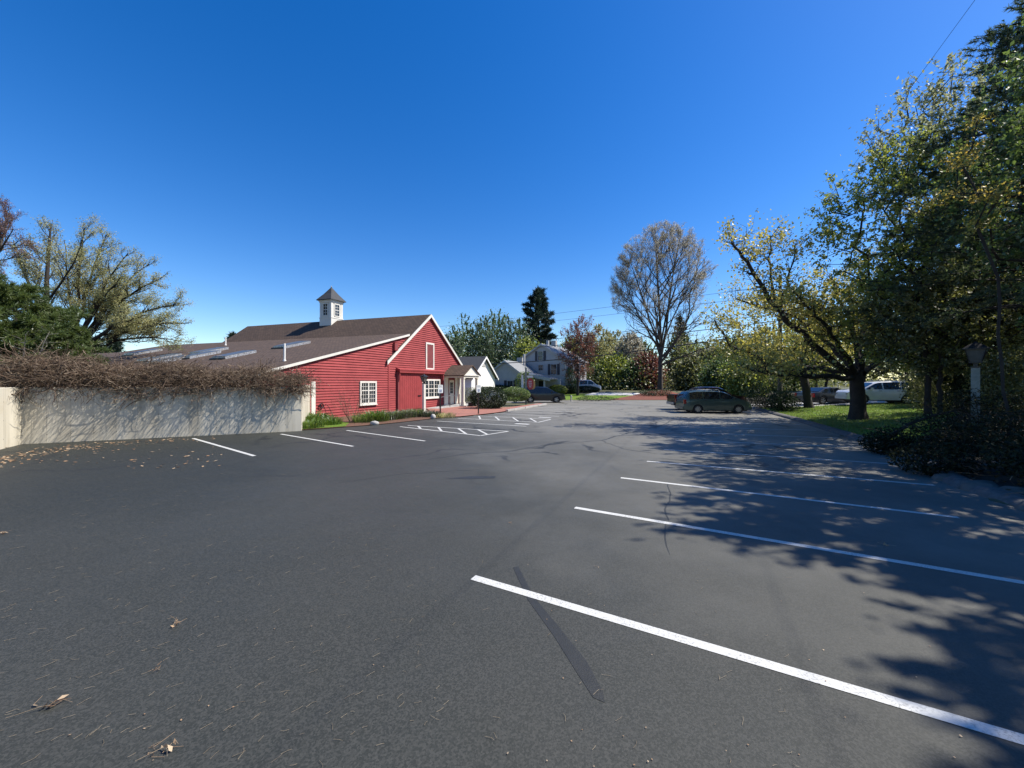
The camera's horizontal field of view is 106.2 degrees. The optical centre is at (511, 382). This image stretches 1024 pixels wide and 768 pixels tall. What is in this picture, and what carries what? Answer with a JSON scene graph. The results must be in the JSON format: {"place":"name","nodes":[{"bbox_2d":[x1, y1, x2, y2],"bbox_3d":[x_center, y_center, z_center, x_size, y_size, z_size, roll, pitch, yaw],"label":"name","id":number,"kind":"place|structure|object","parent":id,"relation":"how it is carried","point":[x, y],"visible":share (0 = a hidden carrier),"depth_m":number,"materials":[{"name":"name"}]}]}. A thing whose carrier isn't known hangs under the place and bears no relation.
{"place":"outdoors","nodes":[
{"label":"outdoors","id":0,"kind":"place"},
{"bbox_2d":[0,0,1022,380],"label":"sky","id":1,"kind":"structure","parent":0,"point":[443,159],"materials":[{"name":"blue"}]},
{"bbox_2d":[508,394,632,399],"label":"lawn","id":2,"kind":"structure","parent":0,"point":[574,396],"depth_m":51.85,"materials":[{"name":"green plant"}]},
{"bbox_2d":[557,313,600,395],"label":"red tree","id":3,"kind":"object","parent":2,"relation":"on","point":[572,354],"visible":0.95,"depth_m":53.51,"materials":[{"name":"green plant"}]},
{"bbox_2d":[305,381,1010,505],"bbox_3d":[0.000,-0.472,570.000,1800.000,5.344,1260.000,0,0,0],"label":"ground","id":4,"kind":"structure","parent":0,"point":[637,391],"depth_m":56.68,"materials":[{"name":"soil"}]},
{"bbox_2d":[0,387,20,448],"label":"retaining wall","id":5,"kind":"structure","parent":4,"relation":"on","point":[10,422],"depth_m":12.80,"materials":[{"name":"concrete"}]},
{"bbox_2d":[0,195,41,282],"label":"reddish tree","id":6,"kind":"object","parent":4,"relation":"on","point":[5,223],"visible":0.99,"depth_m":23.93,"materials":[{"name":"grey plant"}]},
{"bbox_2d":[0,215,104,305],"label":"budding tree","id":7,"kind":"object","parent":4,"relation":"on","point":[25,273],"visible":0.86,"depth_m":26.87,"materials":[{"name":"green plant"}]},
{"bbox_2d":[94,335,125,352],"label":"conifer","id":8,"kind":"object","parent":4,"relation":"on","point":[117,346],"visible":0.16,"depth_m":61.76,"materials":[{"name":"green plant"}]},
{"bbox_2d":[40,212,196,354],"bbox_3d":[-30.779,-7.309,30.241,12.479,11.184,7.457,0,0,33],"label":"spreading tree","id":9,"kind":"object","parent":4,"relation":"on","point":[114,310],"visible":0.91,"depth_m":29.12,"materials":[{"name":"green plant"}]},
{"bbox_2d":[21,387,300,443],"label":"retaining wall","id":10,"kind":"structure","parent":4,"relation":"on","point":[72,421],"depth_m":14.85,"materials":[{"name":"concrete"}]},
{"bbox_2d":[0,340,329,409],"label":"dry vine","id":11,"kind":"object","parent":10,"relation":"on","point":[182,375],"visible":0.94,"depth_m":14.80,"materials":[{"name":"brown plant"}]},
{"bbox_2d":[91,286,480,416],"bbox_3d":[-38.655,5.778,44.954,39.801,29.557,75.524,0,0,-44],"label":"barn","id":12,"kind":"structure","parent":4,"relation":"on","point":[388,362],"depth_m":29.46,"materials":[{"name":"red paint"}]},
{"bbox_2d":[359,381,377,405],"bbox_3d":[-9.641,0.725,25.886,0.100,1.630,1.598,0,0,23],"label":"window","id":13,"kind":"structure","parent":12,"relation":"in","point":[369,389],"depth_m":25.86,"materials":[{"name":"white paint"}]},
{"bbox_2d":[399,373,422,409],"bbox_3d":[-7.828,0.670,29.904,0.130,2.840,2.826,0,0,23],"label":"sliding door","id":14,"kind":"structure","parent":12,"relation":"in","point":[410,384],"depth_m":29.80,"materials":[{"name":"red wood"}]},
{"bbox_2d":[423,379,439,398],"bbox_3d":[-6.788,0.550,32.448,0.100,1.640,2.688,0,0,23],"label":"window","id":15,"kind":"structure","parent":12,"relation":"in","point":[431,384],"depth_m":32.62,"materials":[{"name":"white paint"}]},
{"bbox_2d":[296,385,309,430],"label":"retaining wall","id":16,"kind":"structure","parent":4,"relation":"on","point":[305,407],"depth_m":18.49,"materials":[{"name":"concrete"}]},
{"bbox_2d":[303,408,439,429],"bbox_3d":[-7.240,2.120,23.958,6.048,0.001,14.084,0,0,23],"label":"mulch bed","id":17,"kind":"object","parent":4,"relation":"on","point":[345,419],"visible":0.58,"depth_m":21.40,"materials":[{"name":"brown soil"}]},
{"bbox_2d":[303,421,347,428],"bbox_3d":[-9.657,2.105,20.145,2.053,0.001,5.278,0,0,-25],"label":"grass patch","id":18,"kind":"object","parent":17,"relation":"on","point":[341,424],"visible":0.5,"depth_m":18.78,"materials":[{"name":"plant"}]},
{"bbox_2d":[302,418,327,428],"bbox_3d":[-9.393,1.882,18.011,1.639,0.476,1.838,0,0,0],"label":"border plant","id":19,"kind":"object","parent":18,"relation":"on","point":[313,424],"visible":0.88,"depth_m":17.74,"materials":[{"name":"green plant"}]},
{"bbox_2d":[329,382,372,422],"bbox_3d":[-8.429,0.937,20.622,2.469,2.396,2.062,0,0,0],"label":"bare shrub","id":20,"kind":"object","parent":17,"relation":"on","point":[337,400],"visible":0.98,"depth_m":20.40,"materials":[{"name":"plant"}]},
{"bbox_2d":[420,374,427,412],"bbox_3d":[-6.013,0.940,26.274,0.440,3.020,0.440,0,0,35],"label":"lamp post","id":21,"kind":"object","parent":17,"relation":"on","point":[423,377],"visible":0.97,"depth_m":26.20,"materials":[{"name":"white paint"}]},
{"bbox_2d":[442,330,471,356],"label":"background tree","id":22,"kind":"object","parent":4,"relation":"on","point":[455,341],"visible":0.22,"depth_m":79.09,"materials":[{"name":"green plant"}]},
{"bbox_2d":[444,313,492,356],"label":"background tree","id":23,"kind":"object","parent":4,"relation":"on","point":[464,333],"visible":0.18,"depth_m":87.17,"materials":[{"name":"green plant"}]},
{"bbox_2d":[458,356,498,400],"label":"house","id":24,"kind":"structure","parent":4,"relation":"on","point":[482,365],"depth_m":47.77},
{"bbox_2d":[426,403,541,416],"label":"brick walk","id":25,"kind":"structure","parent":4,"relation":"on","point":[464,411],"depth_m":28.60,"materials":[{"name":"red brick"}]},
{"bbox_2d":[462,313,507,367],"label":"background tree","id":26,"kind":"object","parent":4,"relation":"on","point":[482,348],"visible":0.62,"depth_m":83.29,"materials":[{"name":"green plant"}]},
{"bbox_2d":[470,386,507,408],"bbox_3d":[-1.890,1.246,31.367,3.143,1.929,2.689,0,0,0],"label":"rhododendron","id":27,"kind":"object","parent":4,"relation":"on","point":[499,393],"visible":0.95,"depth_m":30.74,"materials":[{"name":"green plant"}]},
{"bbox_2d":[480,307,511,368],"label":"background tree","id":28,"kind":"object","parent":4,"relation":"on","point":[498,322],"visible":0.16,"depth_m":91.37,"materials":[{"name":"green plant"}]},
{"bbox_2d":[0,400,1023,767],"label":"parking lot","id":29,"kind":"structure","parent":4,"relation":"on","point":[422,618],"depth_m":3.81,"materials":[{"name":"grey asphalt"}]},
{"bbox_2d":[0,438,221,468],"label":"leaf litter","id":30,"kind":"object","parent":29,"relation":"on","point":[85,448],"visible":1,"depth_m":11.67,"materials":[{"name":"plant"}]},
{"bbox_2d":[1,453,799,766],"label":"pine needles","id":31,"kind":"object","parent":29,"relation":"on","point":[243,701],"visible":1,"depth_m":2.68,"materials":[{"name":"brown plant"}]},
{"bbox_2d":[521,387,565,402],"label":"suv","id":32,"kind":"object","parent":29,"relation":"on","point":[542,394],"visible":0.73,"depth_m":40.27,"materials":[{"name":"black paint"}]},
{"bbox_2d":[513,566,604,701],"bbox_3d":[0.319,2.147,3.527,0.137,0.001,1.989,0,0,-18],"label":"tar seal","id":33,"kind":"object","parent":29,"relation":"on","point":[579,663],"visible":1,"depth_m":3.09,"materials":[{"name":"black asphalt"}]},
{"bbox_2d":[666,387,745,405],"bbox_3d":[15.395,1.236,30.594,5.558,1.820,2.318,0,0,3],"label":"pickup truck","id":34,"kind":"object","parent":29,"relation":"on","point":[671,398],"visible":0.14,"depth_m":29.85,"materials":[{"name":"grey paint"}]},
{"bbox_2d":[675,389,751,412],"bbox_3d":[14.325,1.321,27.494,4.707,1.652,2.133,0,0,3],"label":"minivan","id":35,"kind":"object","parent":29,"relation":"on","point":[697,400],"visible":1,"depth_m":26.68,"materials":[{"name":"green paint"}]},
{"bbox_2d":[471,575,1023,744],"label":"parking line","id":36,"kind":"object","parent":29,"relation":"on","point":[992,730],"visible":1,"depth_m":2.86,"materials":[{"name":"paint"}]},
{"bbox_2d":[621,477,958,517],"bbox_3d":[4.774,2.146,7.387,5.300,0.001,0.105,0,0,29],"label":"parking line","id":37,"kind":"object","parent":29,"relation":"on","point":[799,498],"visible":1,"depth_m":7.05,"materials":[{"name":"paint"}]},
{"bbox_2d":[647,461,934,485],"bbox_3d":[6.249,2.146,9.253,5.697,0.001,0.105,0,0,25],"label":"parking line","id":38,"kind":"object","parent":29,"relation":"on","point":[797,473],"visible":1,"depth_m":9.01,"materials":[{"name":"paint"}]},
{"bbox_2d":[575,507,1023,583],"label":"parking line","id":39,"kind":"object","parent":29,"relation":"on","point":[863,555],"visible":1,"depth_m":4.94,"materials":[{"name":"paint"}]},
{"bbox_2d":[751,405,1023,506],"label":"asphalt kerb","id":40,"kind":"structure","parent":29,"relation":"on","point":[1002,495],"depth_m":8.14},
{"bbox_2d":[503,386,530,401],"bbox_3d":[0.310,1.123,36.492,2.967,1.534,2.525,0,0,0],"label":"clipped yew","id":41,"kind":"object","parent":4,"relation":"on","point":[517,393],"visible":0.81,"depth_m":35.79,"materials":[{"name":"green plant"}]},
{"bbox_2d":[495,314,542,362],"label":"background tree","id":42,"kind":"object","parent":4,"relation":"on","point":[512,339],"visible":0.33,"depth_m":85.24,"materials":[{"name":"green plant"}]},
{"bbox_2d":[506,335,544,361],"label":"background tree","id":43,"kind":"object","parent":4,"relation":"on","point":[525,349],"visible":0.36,"depth_m":73.01,"materials":[{"name":"green plant"}]},
{"bbox_2d":[494,354,560,390],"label":"house addition","id":44,"kind":"structure","parent":4,"relation":"on","point":[507,372],"depth_m":54.59,"materials":[{"name":"grey"}]},
{"bbox_2d":[521,367,534,404],"bbox_3d":[1.587,0.310,37.353,1.360,3.680,0.240,0,0,0],"label":"sign post","id":45,"kind":"object","parent":4,"relation":"on","point":[530,383],"visible":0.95,"depth_m":37.29,"materials":[{"name":"paint"}]},
{"bbox_2d":[516,285,560,346],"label":"pine tree","id":46,"kind":"object","parent":4,"relation":"on","point":[538,298],"visible":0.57,"depth_m":90.88,"materials":[{"name":"green plant"}]},
{"bbox_2d":[522,340,585,385],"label":"house","id":47,"kind":"structure","parent":4,"relation":"on","point":[552,368],"depth_m":59.70,"materials":[{"name":"grey"}]},
{"bbox_2d":[578,323,615,367],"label":"background tree","id":48,"kind":"object","parent":4,"relation":"on","point":[605,343],"visible":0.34,"depth_m":88.53,"materials":[{"name":"green plant"}]},
{"bbox_2d":[586,360,609,389],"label":"background tree","id":49,"kind":"object","parent":4,"relation":"on","point":[593,377],"visible":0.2,"depth_m":72.42,"materials":[{"name":"green plant"}]},
{"bbox_2d":[593,351,631,389],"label":"background tree","id":50,"kind":"object","parent":4,"relation":"on","point":[611,366],"visible":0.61,"depth_m":70.72,"materials":[{"name":"green plant"}]},
{"bbox_2d":[610,329,650,364],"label":"background tree","id":51,"kind":"object","parent":4,"relation":"on","point":[632,344],"visible":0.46,"depth_m":82.78,"materials":[{"name":"grey plant"}]},
{"bbox_2d":[606,354,656,389],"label":"background tree","id":52,"kind":"object","parent":4,"relation":"on","point":[628,370],"visible":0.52,"depth_m":68.31,"materials":[{"name":"green plant"}]},
{"bbox_2d":[610,394,666,399],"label":"mulch island","id":53,"kind":"structure","parent":4,"relation":"on","point":[639,397],"depth_m":50.08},
{"bbox_2d":[626,349,669,390],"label":"background tree","id":54,"kind":"object","parent":4,"relation":"on","point":[651,366],"visible":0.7,"depth_m":67.77,"materials":[{"name":"brown plant"}]},
{"bbox_2d":[608,220,718,389],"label":"bare tree","id":55,"kind":"object","parent":4,"relation":"on","point":[697,277],"visible":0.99,"depth_m":59.00,"materials":[{"name":"grey plant"}]},
{"bbox_2d":[663,324,698,387],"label":"background tree","id":56,"kind":"object","parent":4,"relation":"on","point":[674,351],"visible":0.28,"depth_m":83.33,"materials":[{"name":"green plant"}]},
{"bbox_2d":[664,344,710,390],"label":"background tree","id":57,"kind":"object","parent":4,"relation":"on","point":[688,367],"visible":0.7,"depth_m":65.04,"materials":[{"name":"green plant"}]},
{"bbox_2d":[673,334,713,369],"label":"background tree","id":58,"kind":"object","parent":4,"relation":"on","point":[694,347],"visible":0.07,"depth_m":78.05,"materials":[{"name":"green plant"}]},
{"bbox_2d":[491,353,916,386],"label":"woods","id":59,"kind":"object","parent":4,"relation":"on","point":[893,377],"visible":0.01,"depth_m":115.52,"materials":[{"name":"green plant"}]},
{"bbox_2d":[691,341,725,362],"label":"background tree","id":60,"kind":"object","parent":4,"relation":"on","point":[707,354],"visible":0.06,"depth_m":71.94,"materials":[{"name":"green plant"}]},
{"bbox_2d":[587,368,848,391],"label":"undergrowth","id":61,"kind":"object","parent":4,"relation":"on","point":[673,388],"visible":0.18,"depth_m":67.12,"materials":[{"name":"green plant"}]},
{"bbox_2d":[772,319,827,390],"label":"background tree","id":62,"kind":"object","parent":4,"relation":"on","point":[795,383],"visible":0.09,"depth_m":63.48,"materials":[{"name":"green plant"}]},
{"bbox_2d":[752,401,885,406],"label":"side road","id":63,"kind":"structure","parent":0,"point":[829,403],"depth_m":32.81,"materials":[{"name":"asphalt"}]},
{"bbox_2d":[795,387,847,403],"bbox_3d":[27.491,1.125,33.594,4.830,1.447,2.230,0,0,-10],"label":"parked car","id":64,"kind":"object","parent":63,"relation":"on","point":[822,395],"visible":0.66,"depth_m":32.62,"materials":[{"name":"grey paint"}]},
{"bbox_2d":[678,393,1023,494],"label":"woodland floor","id":65,"kind":"structure","parent":0,"point":[1008,482],"depth_m":8.57,"materials":[{"name":"brown plant"}]},
{"bbox_2d":[688,354,733,390],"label":"background tree","id":66,"kind":"object","parent":65,"relation":"on","point":[707,378],"visible":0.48,"depth_m":57.22,"materials":[{"name":"green plant"}]},
{"bbox_2d":[712,355,784,396],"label":"background tree","id":67,"kind":"object","parent":65,"relation":"on","point":[737,385],"visible":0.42,"depth_m":50.99,"materials":[{"name":"green plant"}]},
{"bbox_2d":[767,274,793,401],"bbox_3d":[22.286,-3.216,31.975,3.827,11.468,0.381,0,0,-7],"label":"utility pole","id":68,"kind":"object","parent":65,"relation":"on","point":[779,381],"visible":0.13,"depth_m":31.89,"materials":[{"name":"brown wood"}]},
{"bbox_2d":[467,321,775,351],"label":"power line","id":69,"kind":"object","parent":68,"relation":"attached to","point":[616,339],"visible":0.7,"depth_m":41.93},
{"bbox_2d":[491,330,777,363],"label":"power line","id":70,"kind":"object","parent":68,"relation":"attached to","point":[617,353],"visible":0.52,"depth_m":41.00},
{"bbox_2d":[784,325,872,386],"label":"woodland tree","id":71,"kind":"object","parent":65,"relation":"on","point":[826,380],"visible":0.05,"depth_m":49.38,"materials":[{"name":"green plant"}]},
{"bbox_2d":[810,325,900,381],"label":"woodland tree","id":72,"kind":"object","parent":65,"relation":"on","point":[871,371],"visible":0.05,"depth_m":44.76,"materials":[{"name":"green plant"}]},
{"bbox_2d":[839,313,922,380],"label":"woodland tree","id":73,"kind":"object","parent":65,"relation":"on","point":[883,372],"visible":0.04,"depth_m":40.83,"materials":[{"name":"green plant"}]},
{"bbox_2d":[857,425,918,454],"bbox_3d":[11.280,1.801,11.573,1.478,0.978,1.228,0,0,0],"label":"brush","id":74,"kind":"object","parent":65,"relation":"on","point":[886,444],"visible":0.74,"depth_m":11.50,"materials":[{"name":"green plant"}]},
{"bbox_2d":[828,0,1023,330],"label":"pine tree","id":75,"kind":"object","parent":65,"relation":"on","point":[1005,36],"visible":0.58,"depth_m":13.97,"materials":[{"name":"green plant"}]},
{"bbox_2d":[886,441,1000,475],"bbox_3d":[9.954,1.807,8.969,1.808,0.962,1.545,0,0,34],"label":"brush","id":76,"kind":"object","parent":65,"relation":"on","point":[926,468],"visible":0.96,"depth_m":8.80,"materials":[{"name":"green plant"}]},
{"bbox_2d":[893,414,1002,452],"bbox_3d":[11.973,1.458,10.497,2.252,1.166,1.800,0,0,0],"label":"brush","id":77,"kind":"object","parent":65,"relation":"on","point":[939,436],"visible":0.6,"depth_m":10.58,"materials":[{"name":"green plant"}]},
{"bbox_2d":[882,199,1023,392],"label":"woodland tree","id":78,"kind":"object","parent":65,"relation":"on","point":[947,337],"visible":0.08,"depth_m":16.63,"materials":[{"name":"green plant"}]},
{"bbox_2d":[896,399,1023,493],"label":"brushwood","id":79,"kind":"object","parent":65,"relation":"on","point":[975,454],"visible":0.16,"depth_m":8.54,"materials":[{"name":"plant"}]},
{"bbox_2d":[910,10,1023,329],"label":"deciduous tree","id":80,"kind":"object","parent":65,"relation":"on","point":[1014,139],"visible":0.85,"depth_m":10.88,"materials":[{"name":"green plant"}]},
{"bbox_2d":[910,107,1023,445],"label":"deciduous tree","id":81,"kind":"object","parent":65,"relation":"on","point":[978,221],"visible":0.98,"depth_m":10.19,"materials":[{"name":"green plant"}]},
{"bbox_2d":[915,387,1023,435],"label":"brush","id":82,"kind":"object","parent":65,"relation":"on","point":[963,409],"visible":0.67,"depth_m":11.99,"materials":[{"name":"green plant"}]},
{"bbox_2d":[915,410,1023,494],"bbox_3d":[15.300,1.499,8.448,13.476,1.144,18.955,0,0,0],"label":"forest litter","id":83,"kind":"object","parent":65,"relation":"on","point":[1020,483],"visible":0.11,"depth_m":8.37,"materials":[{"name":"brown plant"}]},
{"bbox_2d":[937,353,1023,410],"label":"shrub","id":84,"kind":"object","parent":83,"relation":"on","point":[957,386],"visible":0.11,"depth_m":16.77,"materials":[{"name":"green plant"}]},
{"bbox_2d":[962,341,989,423],"bbox_3d":[15.226,0.273,12.633,0.581,3.244,0.581,0,0,-40],"label":"lamp post","id":85,"kind":"object","parent":65,"relation":"on","point":[975,351],"visible":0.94,"depth_m":12.55,"materials":[{"name":"metal"}]},
{"bbox_2d":[957,480,1000,491],"bbox_3d":[9.314,2.190,7.629,0.830,0.465,0.673,0,0,0],"label":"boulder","id":86,"kind":"object","parent":65,"relation":"on","point":[965,485],"visible":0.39,"depth_m":7.62,"materials":[{"name":"stone"}]},
{"bbox_2d":[952,407,1023,459],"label":"brush","id":87,"kind":"object","parent":65,"relation":"on","point":[1003,426],"visible":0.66,"depth_m":9.03,"materials":[{"name":"green plant"}]},
{"bbox_2d":[959,343,1023,411],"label":"shrub","id":88,"kind":"object","parent":65,"relation":"on","point":[1013,368],"visible":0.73,"depth_m":13.89,"materials":[{"name":"green plant"}]},
{"bbox_2d":[972,428,1023,480],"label":"brush","id":89,"kind":"object","parent":65,"relation":"on","point":[1018,457],"visible":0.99,"depth_m":7.62,"materials":[{"name":"green plant"}]},
{"bbox_2d":[761,402,960,444],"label":"lawn","id":90,"kind":"structure","parent":0,"point":[856,429],"depth_m":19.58,"materials":[{"name":"green plant"}]},
{"bbox_2d":[740,378,793,407],"bbox_3d":[20.264,0.876,30.507,3.888,2.555,2.629,0,0,0],"label":"rhododendron","id":91,"kind":"object","parent":90,"relation":"on","point":[761,401],"visible":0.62,"depth_m":30.36,"materials":[{"name":"green plant"}]},
{"bbox_2d":[765,391,801,411],"bbox_3d":[19.418,1.378,27.557,2.295,1.551,2.100,0,0,0],"label":"rhododendron","id":92,"kind":"object","parent":90,"relation":"on","point":[789,397],"visible":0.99,"depth_m":27.22,"materials":[{"name":"green plant"}]},
{"bbox_2d":[725,262,863,407],"bbox_3d":[21.658,-3.138,29.254,10.710,10.634,8.280,0,0,0],"label":"maple tree","id":93,"kind":"object","parent":90,"relation":"on","point":[806,392],"visible":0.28,"depth_m":29.16,"materials":[{"name":"green plant"}]},
{"bbox_2d":[692,208,924,419],"bbox_3d":[17.474,-3.313,20.710,17.306,10.964,10.058,0,0,0],"label":"maple tree","id":94,"kind":"object","parent":90,"relation":"on","point":[855,373],"visible":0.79,"depth_m":19.47,"materials":[{"name":"green plant"}]},
{"bbox_2d":[835,380,916,403],"bbox_3d":[28.583,0.730,30.104,4.880,1.825,2.310,0,0,14],"label":"suv","id":95,"kind":"object","parent":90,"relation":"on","point":[888,391],"visible":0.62,"depth_m":29.29,"materials":[{"name":"white paint"}]},
{"bbox_2d":[798,119,1019,414],"bbox_3d":[17.012,-4.559,16.713,7.666,12.476,6.008,0,0,0],"label":"deciduous tree","id":96,"kind":"object","parent":90,"relation":"on","point":[856,237],"visible":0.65,"depth_m":16.44,"materials":[{"name":"green plant"}]},
{"bbox_2d":[858,403,972,441],"bbox_3d":[13.263,1.431,12.741,3.362,1.624,0.958,0,0,21],"label":"fallen branch","id":97,"kind":"object","parent":90,"relation":"on","point":[923,419],"visible":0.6,"depth_m":12.65,"materials":[{"name":"plant"}]},
{"bbox_2d":[816,245,1023,413],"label":"deciduous tree","id":98,"kind":"object","parent":90,"relation":"on","point":[870,349],"visible":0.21,"depth_m":17.72,"materials":[{"name":"green plant"}]},
{"bbox_2d":[829,144,1023,378],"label":"pine tree","id":99,"kind":"object","parent":90,"relation":"on","point":[845,253],"visible":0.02,"depth_m":18.55,"materials":[{"name":"green plant"}]},
{"bbox_2d":[901,371,952,414],"bbox_3d":[24.216,0.240,21.226,3.781,3.559,3.487,0,0,0],"label":"shrub","id":100,"kind":"object","parent":90,"relation":"on","point":[915,395],"visible":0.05,"depth_m":22.00,"materials":[{"name":"green plant"}]},
{"bbox_2d":[836,49,1020,410],"bbox_3d":[19.863,-6.587,17.476,7.593,16.821,7.524,0,0,30],"label":"deciduous tree","id":101,"kind":"object","parent":90,"relation":"on","point":[932,92],"visible":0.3,"depth_m":17.44,"materials":[{"name":"green plant"}]},
{"bbox_2d":[848,255,1023,412],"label":"deciduous tree","id":102,"kind":"object","parent":90,"relation":"on","point":[977,335],"visible":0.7,"depth_m":15.59,"materials":[{"name":"green plant"}]},
{"bbox_2d":[897,353,1016,412],"bbox_3d":[22.124,0.168,18.803,4.743,3.710,3.549,0,0,0],"label":"shrub","id":103,"kind":"object","parent":90,"relation":"on","point":[933,389],"visible":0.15,"depth_m":19.41,"materials":[{"name":"green plant"}]},
{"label":"raised bank","id":104,"kind":"structure","parent":0,"visible":0},
{"bbox_2d":[0,272,70,376],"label":"pine tree","id":105,"kind":"object","parent":104,"relation":"on","point":[5,311],"visible":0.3,"depth_m":18.40,"materials":[{"name":"green plant"}]},
{"bbox_2d":[0,343,90,397],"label":"dry vine","id":106,"kind":"object","parent":104,"relation":"on","point":[22,368],"visible":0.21,"depth_m":13.27,"materials":[{"name":"plant"}]},
{"bbox_2d":[3,303,105,369],"bbox_3d":[-25.637,-1.743,21.312,5.285,5.653,5.058,0,0,0],"label":"pine tree","id":107,"kind":"object","parent":104,"relation":"on","point":[76,327],"visible":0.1,"depth_m":21.66,"materials":[{"name":"green plant"}]},
{"bbox_2d":[0,278,113,376],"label":"pine tree","id":108,"kind":"object","parent":104,"relation":"on","point":[30,315],"visible":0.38,"depth_m":19.65,"materials":[{"name":"green plant"}]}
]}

